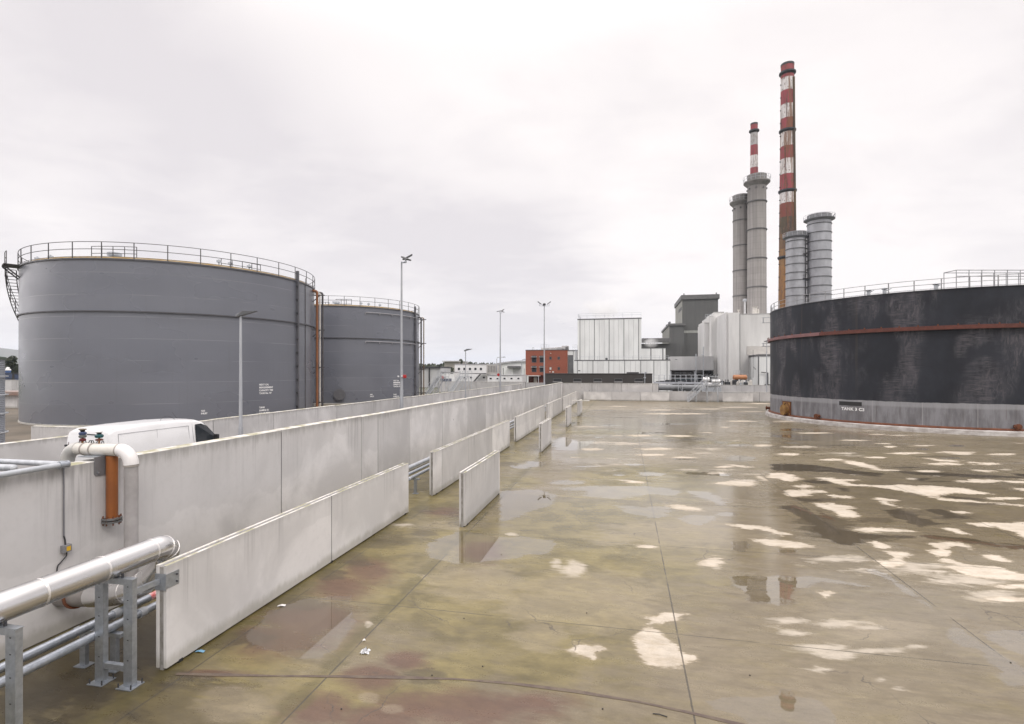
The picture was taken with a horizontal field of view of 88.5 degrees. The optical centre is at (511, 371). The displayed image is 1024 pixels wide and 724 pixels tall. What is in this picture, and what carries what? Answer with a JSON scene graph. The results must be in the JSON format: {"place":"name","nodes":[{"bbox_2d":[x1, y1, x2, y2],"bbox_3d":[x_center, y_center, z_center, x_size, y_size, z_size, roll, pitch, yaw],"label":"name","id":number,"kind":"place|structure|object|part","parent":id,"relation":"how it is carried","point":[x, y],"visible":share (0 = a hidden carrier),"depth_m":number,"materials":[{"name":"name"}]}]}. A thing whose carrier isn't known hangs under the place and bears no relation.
{"place":"outdoors","nodes":[
{"label":"outdoors","id":0,"kind":"place"},
{"bbox_2d":[0,348,17,363],"bbox_3d":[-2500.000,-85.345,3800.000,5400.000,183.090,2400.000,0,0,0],"label":"hills","id":1,"kind":"structure","parent":0,"point":[5,352],"depth_m":3323.61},
{"bbox_2d":[5,390,17,407],"bbox_3d":[-56.617,3.275,62.308,7.934,1.850,6.000,0,0,12],"label":"loading shelter","id":2,"kind":"object","parent":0,"point":[11,399],"visible":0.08,"depth_m":59.67,"materials":[{"name":"white metal"}]},
{"bbox_2d":[5,394,424,442],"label":"bund floor","id":3,"kind":"structure","parent":0,"point":[17,430],"depth_m":39.19,"materials":[{"name":"grey concrete"}]},
{"bbox_2d":[0,356,8,442],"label":"silo","id":4,"kind":"object","parent":3,"relation":"on","point":[3,431],"visible":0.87,"depth_m":22.77,"materials":[{"name":"grey metal"}]},
{"bbox_2d":[31,425,78,439],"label":"cross wall","id":5,"kind":"structure","parent":3,"relation":"on","point":[38,432],"depth_m":27.78,"materials":[{"name":"concrete"}]},
{"bbox_2d":[2,241,324,426],"bbox_3d":[-32.059,-2.812,51.550,25.572,14.023,24.060,0,0,0],"label":"storage tank","id":6,"kind":"object","parent":3,"relation":"on","point":[113,337],"visible":0.98,"depth_m":41.04,"materials":[{"name":"metal"}]},
{"bbox_2d":[0,384,520,471],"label":"tank bund wall","id":7,"kind":"structure","parent":3,"relation":"on","point":[48,449],"depth_m":30.50,"materials":[{"name":"concrete"}]},
{"bbox_2d":[314,295,425,403],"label":"storage tank","id":8,"kind":"object","parent":3,"relation":"on","point":[361,353],"visible":0.75,"depth_m":68.27,"materials":[{"name":"metal"}]},
{"bbox_2d":[425,370,448,394],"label":"access stair","id":9,"kind":"object","parent":3,"relation":"on","point":[434,383],"visible":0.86,"depth_m":84.55,"materials":[{"name":"grey metal"}]},
{"bbox_2d":[449,371,471,391],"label":"access stair","id":10,"kind":"object","parent":3,"relation":"on","point":[452,389],"visible":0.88,"depth_m":99.16,"materials":[{"name":"grey metal"}]},
{"bbox_2d":[1,387,694,660],"bbox_3d":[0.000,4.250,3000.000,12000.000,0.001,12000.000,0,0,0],"label":"terrain","id":11,"kind":"structure","parent":0,"point":[410,470],"depth_m":73.36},
{"bbox_2d":[5,355,17,379],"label":"tree","id":12,"kind":"object","parent":11,"relation":"on","point":[11,362],"visible":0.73,"depth_m":149.48,"materials":[{"name":"green plant"}]},
{"bbox_2d":[5,380,17,390],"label":"distant wall","id":13,"kind":"structure","parent":11,"relation":"on","point":[11,385],"depth_m":77.20,"materials":[{"name":"concrete"}]},
{"bbox_2d":[5,372,17,379],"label":"palisade fence","id":14,"kind":"object","parent":11,"relation":"on","point":[10,376],"visible":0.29,"depth_m":84.93,"materials":[{"name":"metal"}]},
{"bbox_2d":[5,367,17,379],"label":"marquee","id":15,"kind":"object","parent":11,"relation":"on","point":[8,369],"visible":0.17,"depth_m":178.49,"materials":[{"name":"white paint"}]},
{"bbox_2d":[5,362,494,368],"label":"wood","id":16,"kind":"object","parent":11,"relation":"on","point":[434,365],"visible":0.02,"depth_m":321.20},
{"bbox_2d":[419,366,450,386],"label":"storage shed","id":17,"kind":"structure","parent":11,"relation":"on","point":[430,373],"depth_m":135.57,"materials":[{"name":"metal"}]},
{"bbox_2d":[441,372,459,380],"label":"site cabin","id":18,"kind":"object","parent":11,"relation":"on","point":[452,375],"visible":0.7,"depth_m":134.49,"materials":[{"name":"white metal"}]},
{"bbox_2d":[442,361,467,371],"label":"flat roofed shed","id":19,"kind":"structure","parent":11,"relation":"on","point":[449,364],"depth_m":199.21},
{"bbox_2d":[455,364,501,381],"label":"office block","id":20,"kind":"structure","parent":11,"relation":"on","point":[478,372],"depth_m":140.07,"materials":[{"name":"white paint"}]},
{"bbox_2d":[487,375,525,381],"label":"site cabin","id":21,"kind":"object","parent":11,"relation":"on","point":[509,378],"visible":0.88,"depth_m":114.87,"materials":[{"name":"white metal"}]},
{"bbox_2d":[491,360,527,382],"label":"warehouse","id":22,"kind":"structure","parent":11,"relation":"on","point":[511,367],"depth_m":178.68,"materials":[{"name":"white paint"}]},
{"bbox_2d":[508,368,512,374],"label":"door","id":23,"kind":"structure","parent":22,"relation":"in","point":[510,370],"depth_m":179.06,"materials":[{"name":"white paint"}]},
{"bbox_2d":[526,346,568,382],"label":"brick building","id":24,"kind":"structure","parent":11,"relation":"on","point":[556,359],"depth_m":121.21,"materials":[{"name":"red brick"}]},
{"bbox_2d":[532,356,536,362],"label":"window","id":25,"kind":"structure","parent":24,"relation":"in","point":[534,358],"depth_m":121.60,"materials":[{"name":"grey glass"}]},
{"bbox_2d":[532,366,536,371],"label":"window","id":26,"kind":"structure","parent":24,"relation":"in","point":[534,368],"depth_m":121.60,"materials":[{"name":"grey glass"}]},
{"bbox_2d":[568,350,577,372],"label":"stair tower","id":27,"kind":"structure","parent":11,"relation":"on","point":[572,355],"depth_m":120.21,"materials":[{"name":"white metal"}]},
{"bbox_2d":[568,355,572,372],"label":"window","id":28,"kind":"structure","parent":27,"relation":"in","point":[570,357],"depth_m":120.24,"materials":[{"name":"grey glass"}]},
{"bbox_2d":[641,338,681,359],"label":"turbine hall","id":29,"kind":"structure","parent":11,"relation":"on","point":[673,349],"depth_m":140.86,"materials":[{"name":"grey metal"}]},
{"bbox_2d":[661,322,684,355],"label":"turbine house","id":30,"kind":"structure","parent":11,"relation":"on","point":[674,332],"depth_m":147.59,"materials":[{"name":"metal"}]},
{"bbox_2d":[674,293,719,355],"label":"boiler house","id":31,"kind":"structure","parent":11,"relation":"on","point":[691,311],"depth_m":149.37,"materials":[{"name":"grey metal"}]},
{"bbox_2d":[749,122,758,173],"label":"striped chimney","id":32,"kind":"object","parent":11,"relation":"on","point":[753,130],"visible":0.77,"depth_m":188.96,"materials":[{"name":"concrete"}]},
{"bbox_2d":[777,61,796,307],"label":"striped chimney","id":33,"kind":"object","parent":11,"relation":"on","point":[787,198],"visible":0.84,"depth_m":146.44,"materials":[{"name":"paint"}]},
{"bbox_2d":[0,400,1023,723],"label":"yard","id":34,"kind":"structure","parent":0,"point":[746,562],"depth_m":9.62,"materials":[{"name":"concrete"}]},
{"bbox_2d":[0,620,23,723],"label":"pipe trestle","id":35,"kind":"object","parent":34,"relation":"on","point":[13,633],"visible":1,"depth_m":5.64,"materials":[{"name":"metal"}]},
{"bbox_2d":[73,626,122,672],"bbox_3d":[-5.854,3.934,7.448,0.820,0.529,0.160,0,0,12],"label":"pipe stool","id":36,"kind":"object","parent":34,"relation":"on","point":[115,636],"visible":0.59,"depth_m":7.41,"materials":[{"name":"metal"}]},
{"bbox_2d":[0,410,545,687],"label":"service pipe","id":37,"kind":"object","parent":36,"relation":"on","point":[49,658],"visible":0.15,"depth_m":6.85,"materials":[{"name":"metal"}]},
{"bbox_2d":[0,408,545,673],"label":"service pipe","id":38,"kind":"object","parent":36,"relation":"on","point":[113,614],"visible":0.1,"depth_m":7.14,"materials":[{"name":"metal"}]},
{"bbox_2d":[86,573,159,691],"bbox_3d":[-5.301,3.454,7.190,0.730,1.488,0.488,0,0,12],"label":"pipe trestle","id":39,"kind":"object","parent":34,"relation":"on","point":[127,667],"visible":0.85,"depth_m":7.02,"materials":[{"name":"metal"}]},
{"bbox_2d":[0,535,179,623],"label":"insulated pipe","id":40,"kind":"object","parent":39,"relation":"on","point":[72,587],"visible":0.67,"depth_m":6.82,"materials":[{"name":"metal"}]},
{"bbox_2d":[0,382,562,660],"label":"bund wall","id":41,"kind":"structure","parent":34,"relation":"on","point":[193,496],"depth_m":11.53,"materials":[{"name":"concrete"}]},
{"bbox_2d":[0,459,70,477],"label":"guard rail","id":42,"kind":"object","parent":41,"relation":"on","point":[40,465],"visible":1,"depth_m":8.28,"materials":[{"name":"metal"}]},
{"bbox_2d":[0,464,17,470],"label":"stub rail","id":43,"kind":"object","parent":42,"relation":"attached to","point":[5,467],"visible":0.8,"depth_m":8.12,"materials":[{"name":"grey metal"}]},
{"bbox_2d":[56,468,71,570],"bbox_3d":[-7.192,2.500,8.434,0.078,1.919,0.198,0,0,12],"label":"cable conduit","id":44,"kind":"object","parent":41,"relation":"attached to","point":[65,548],"visible":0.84,"depth_m":8.44,"materials":[{"name":"grey plastic"}]},
{"bbox_2d":[59,428,138,607],"bbox_3d":[-7.239,2.558,9.173,1.604,3.084,0.390,0,0,12],"label":"crossing pipe","id":45,"kind":"object","parent":41,"relation":"attached to","point":[105,456],"visible":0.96,"depth_m":9.06,"materials":[{"name":"white metal"}]},
{"bbox_2d":[155,463,408,669],"bbox_3d":[-4.027,3.463,11.486,0.208,1.474,8.448,0,0,12],"label":"baffle panel","id":46,"kind":"object","parent":34,"relation":"on","point":[206,593],"visible":1,"depth_m":9.26,"materials":[{"name":"grey concrete"}]},
{"bbox_2d":[360,647,369,653],"bbox_3d":[-2.196,4.169,7.848,0.149,0.053,0.143,0,0,0],"label":"crumpled foil","id":47,"kind":"object","parent":34,"relation":"on","point":[365,650],"visible":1,"depth_m":7.84,"materials":[{"name":"silver metal"}]},
{"bbox_2d":[412,478,419,493],"bbox_3d":[-3.571,3.934,18.056,0.820,0.529,0.160,0,0,12],"label":"pipe stool","id":48,"kind":"object","parent":34,"relation":"on","point":[415,485],"visible":0.49,"depth_m":17.97,"materials":[{"name":"metal"}]},
{"bbox_2d":[175,673,743,723],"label":"sealed crack","id":49,"kind":"object","parent":34,"relation":"on","point":[489,681],"visible":1,"depth_m":7.15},
{"bbox_2d":[429,420,509,495],"bbox_3d":[-1.449,3.463,23.501,0.178,1.474,11.877,0,0,12],"label":"baffle panel","id":50,"kind":"object","parent":34,"relation":"on","point":[448,463],"visible":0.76,"depth_m":20.76,"materials":[{"name":"grey concrete"}]},
{"bbox_2d":[409,406,545,469],"bbox_3d":[1.167,3.480,41.637,0.173,0.173,67.100,0,0,12],"label":"service pipe","id":51,"kind":"object","parent":34,"relation":"on","point":[415,464],"depth_m":19.83,"materials":[{"name":"white metal"}]},
{"bbox_2d":[459,450,499,526],"bbox_3d":[-0.917,3.463,16.085,0.178,1.474,4.006,0,0,12],"label":"baffle panel","id":52,"kind":"object","parent":34,"relation":"on","point":[479,485],"visible":1,"depth_m":15.40,"materials":[{"name":"grey concrete"}]},
{"bbox_2d":[514,405,544,441],"bbox_3d":[1.376,3.463,36.623,0.178,1.474,11.114,0,0,12],"label":"baffle panel","id":53,"kind":"object","parent":34,"relation":"on","point":[526,423],"visible":0.88,"depth_m":34.59,"materials":[{"name":"grey concrete"}]},
{"bbox_2d":[539,418,550,451],"bbox_3d":[1.851,3.463,28.948,0.178,1.474,3.540,0,0,12],"label":"baffle panel","id":54,"kind":"object","parent":34,"relation":"on","point":[544,434],"visible":1,"depth_m":28.01,"materials":[{"name":"grey concrete"}]},
{"bbox_2d":[546,398,561,418],"bbox_3d":[3.965,3.463,48.655,0.178,1.474,9.912,0,0,12],"label":"baffle panel","id":55,"kind":"object","parent":34,"relation":"on","point":[553,408],"visible":0.88,"depth_m":47.27,"materials":[{"name":"grey concrete"}]},
{"bbox_2d":[565,405,570,426],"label":"baffle panel","id":56,"kind":"object","parent":34,"relation":"on","point":[567,416],"visible":1,"depth_m":39.76,"materials":[{"name":"grey concrete"}]},
{"bbox_2d":[562,392,576,410],"bbox_3d":[7.000,3.463,62.758,0.178,1.474,16.271,0,0,12],"label":"baffle panel","id":57,"kind":"object","parent":34,"relation":"on","point":[567,400],"visible":0.88,"depth_m":60.73,"materials":[{"name":"grey concrete"}]},
{"bbox_2d":[572,399,589,415],"bbox_3d":[6.822,3.465,50.873,1.570,1.470,4.062,0,0,12],"label":"baffle panel","id":58,"kind":"object","parent":34,"relation":"on","point":[579,407],"visible":1,"depth_m":49.01,"materials":[{"name":"grey concrete"}]},
{"bbox_2d":[584,392,611,400],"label":"baffle panel","id":59,"kind":"object","parent":34,"relation":"on","point":[601,396],"visible":0.81,"depth_m":74.78,"materials":[{"name":"grey concrete"}]},
{"bbox_2d":[612,392,639,400],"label":"baffle panel","id":60,"kind":"object","parent":34,"relation":"on","point":[625,396],"visible":0.99,"depth_m":73.98,"materials":[{"name":"grey concrete"}]},
{"bbox_2d":[687,376,718,401],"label":"access stair","id":61,"kind":"object","parent":34,"relation":"on","point":[698,391],"visible":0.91,"depth_m":71.28,"materials":[{"name":"grey metal"}]},
{"bbox_2d":[762,270,1023,436],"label":"storage tank","id":62,"kind":"object","parent":34,"relation":"on","point":[950,360],"visible":1,"depth_m":36.79,"materials":[{"name":"metal"}]},
{"bbox_2d":[0,0,1023,365],"label":"sky","id":63,"kind":"structure","parent":0,"point":[583,157],"materials":[{"name":"white"}]},
{"bbox_2d":[526,383,542,387],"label":"corner wall","id":64,"kind":"structure","parent":0,"point":[528,385],"depth_m":102.63,"materials":[{"name":"concrete"}]},
{"bbox_2d":[577,312,664,359],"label":"clad building","id":65,"kind":"structure","parent":0,"point":[611,338],"depth_m":117.89,"materials":[{"name":"white metal"}]},
{"bbox_2d":[574,356,669,390],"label":"clad building","id":66,"kind":"structure","parent":0,"point":[659,369],"depth_m":109.35,"materials":[{"name":"metal"}]},
{"bbox_2d":[721,385,769,391],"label":"end wall","id":67,"kind":"structure","parent":0,"point":[743,388],"depth_m":78.43,"materials":[{"name":"concrete"}]},
{"label":"works floor","id":68,"kind":"structure","parent":0,"visible":0},
{"bbox_2d":[545,372,651,384],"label":"brown building","id":69,"kind":"structure","parent":68,"relation":"on","point":[627,377],"depth_m":91.84,"materials":[{"name":"brick"}]},
{"bbox_2d":[563,383,658,400],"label":"end wall","id":70,"kind":"structure","parent":68,"relation":"on","point":[580,389],"depth_m":75.04,"materials":[{"name":"concrete"}]},
{"bbox_2d":[653,375,702,390],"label":"footbridge","id":71,"kind":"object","parent":68,"relation":"on","point":[675,381],"visible":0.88,"depth_m":83.50,"materials":[{"name":"metal"}]},
{"bbox_2d":[659,381,709,390],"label":"pipe","id":72,"kind":"object","parent":68,"relation":"on","point":[678,387],"visible":0.12,"depth_m":77.11,"materials":[{"name":"metal"}]},
{"bbox_2d":[668,347,713,391],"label":"process building","id":73,"kind":"structure","parent":68,"relation":"on","point":[690,367],"depth_m":108.91,"materials":[{"name":"grey metal"}]},
{"bbox_2d":[693,373,701,379],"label":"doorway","id":74,"kind":"structure","parent":73,"relation":"in","point":[699,374],"depth_m":111.04,"materials":[{"name":"black metal"}]},
{"bbox_2d":[698,312,723,355],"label":"clad wing","id":75,"kind":"structure","parent":68,"relation":"on","point":[703,335],"depth_m":111.88,"materials":[{"name":"white metal"}]},
{"bbox_2d":[702,374,720,391],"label":"pipe fitting","id":76,"kind":"object","parent":68,"relation":"on","point":[711,387],"visible":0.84,"depth_m":74.69,"materials":[{"name":"metal"}]},
{"bbox_2d":[659,391,769,401],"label":"end wall","id":77,"kind":"structure","parent":68,"relation":"on","point":[701,396],"depth_m":72.23,"materials":[{"name":"concrete"}]},
{"bbox_2d":[698,306,769,382],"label":"clad hall","id":78,"kind":"structure","parent":68,"relation":"on","point":[736,339],"depth_m":98.78,"materials":[{"name":"white metal"}]},
{"bbox_2d":[743,299,746,313],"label":"boiler flue","id":79,"kind":"object","parent":78,"relation":"on","point":[744,300],"visible":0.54,"depth_m":102.83,"materials":[{"name":"silver metal"}]},
{"bbox_2d":[720,379,751,384],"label":"pump skid","id":80,"kind":"object","parent":68,"relation":"on","point":[739,382],"visible":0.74,"depth_m":86.66,"materials":[{"name":"metal"}]},
{"bbox_2d":[729,193,746,313],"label":"concrete flue","id":81,"kind":"object","parent":68,"relation":"on","point":[738,205],"visible":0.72,"depth_m":119.49,"materials":[{"name":"grey concrete"}]},
{"bbox_2d":[733,370,746,381],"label":"fuel cylinder","id":82,"kind":"object","parent":68,"relation":"on","point":[738,377],"visible":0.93,"depth_m":91.40,"materials":[{"name":"metal"}]},
{"bbox_2d":[743,172,770,313],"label":"concrete flue","id":83,"kind":"object","parent":68,"relation":"on","point":[755,184],"visible":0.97,"depth_m":115.36,"materials":[{"name":"grey concrete"}]},
{"bbox_2d":[749,354,769,384],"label":"plant room","id":84,"kind":"object","parent":68,"relation":"on","point":[757,369],"visible":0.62,"depth_m":91.93,"materials":[{"name":"white metal"}]},
{"bbox_2d":[764,340,766,391],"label":"floodlight mast","id":85,"kind":"object","parent":68,"relation":"on","point":[766,365],"visible":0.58,"depth_m":74.05,"materials":[{"name":"metal"}]},
{"bbox_2d":[783,230,808,306],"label":"steel flue","id":86,"kind":"object","parent":68,"relation":"on","point":[796,251],"visible":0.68,"depth_m":124.10,"materials":[{"name":"grey metal"}]},
{"bbox_2d":[803,211,835,302],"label":"steel flue","id":87,"kind":"object","parent":68,"relation":"on","point":[819,247],"visible":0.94,"depth_m":121.92,"materials":[{"name":"grey metal"}]},
{"label":"road","id":88,"kind":"structure","parent":0,"visible":0},
{"bbox_2d":[64,416,218,461],"bbox_3d":[-13.273,2.888,19.836,2.400,2.621,5.600,0,0,14],"label":"van","id":89,"kind":"object","parent":88,"relation":"on","point":[142,435],"visible":0.29,"depth_m":18.51,"materials":[{"name":"white paint"}]},
{"bbox_3d":[-13.912,2.880,17.205,1.800,1.400,0.105,0,0,14],"label":"rear door","id":90,"kind":"part","parent":89,"relation":"part of","materials":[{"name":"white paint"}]},
{"bbox_3d":[-12.110,2.450,20.891,0.201,0.780,1.240,0,0,14],"label":"side window","id":91,"kind":"part","parent":89,"relation":"part of","materials":[{"name":"black glass"}]},
{"bbox_2d":[236,311,256,434],"bbox_3d":[-13.250,0.598,26.283,1.040,7.204,0.332,0,0,0],"label":"street lamp","id":92,"kind":"object","parent":88,"relation":"on","point":[240,315],"visible":0.82,"depth_m":26.23,"materials":[{"name":"metal"}]},
{"bbox_2d":[397,254,411,408],"bbox_3d":[-9.008,-2.950,45.165,1.153,14.299,1.252,0,0,40],"label":"floodlight mast","id":93,"kind":"object","parent":88,"relation":"on","point":[402,376],"visible":0.96,"depth_m":45.12,"materials":[{"name":"metal"}]},
{"bbox_2d":[464,349,470,397],"bbox_3d":[-5.272,0.763,63.352,1.040,6.874,0.332,0,0,0],"label":"street lamp","id":94,"kind":"object","parent":88,"relation":"on","point":[465,370],"visible":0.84,"depth_m":63.28,"materials":[{"name":"metal"}]},
{"bbox_2d":[440,381,525,391],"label":"bund wall","id":95,"kind":"structure","parent":88,"relation":"on","point":[476,385],"depth_m":102.76,"materials":[{"name":"concrete"}]},
{"bbox_2d":[497,309,503,391],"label":"floodlight mast","id":96,"kind":"object","parent":88,"relation":"on","point":[500,352],"visible":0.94,"depth_m":80.87,"materials":[{"name":"metal"}]},
{"bbox_2d":[538,301,550,384],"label":"floodlight mast","id":97,"kind":"object","parent":88,"relation":"on","point":[544,304],"visible":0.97,"depth_m":74.41,"materials":[{"name":"metal"}]}
]}

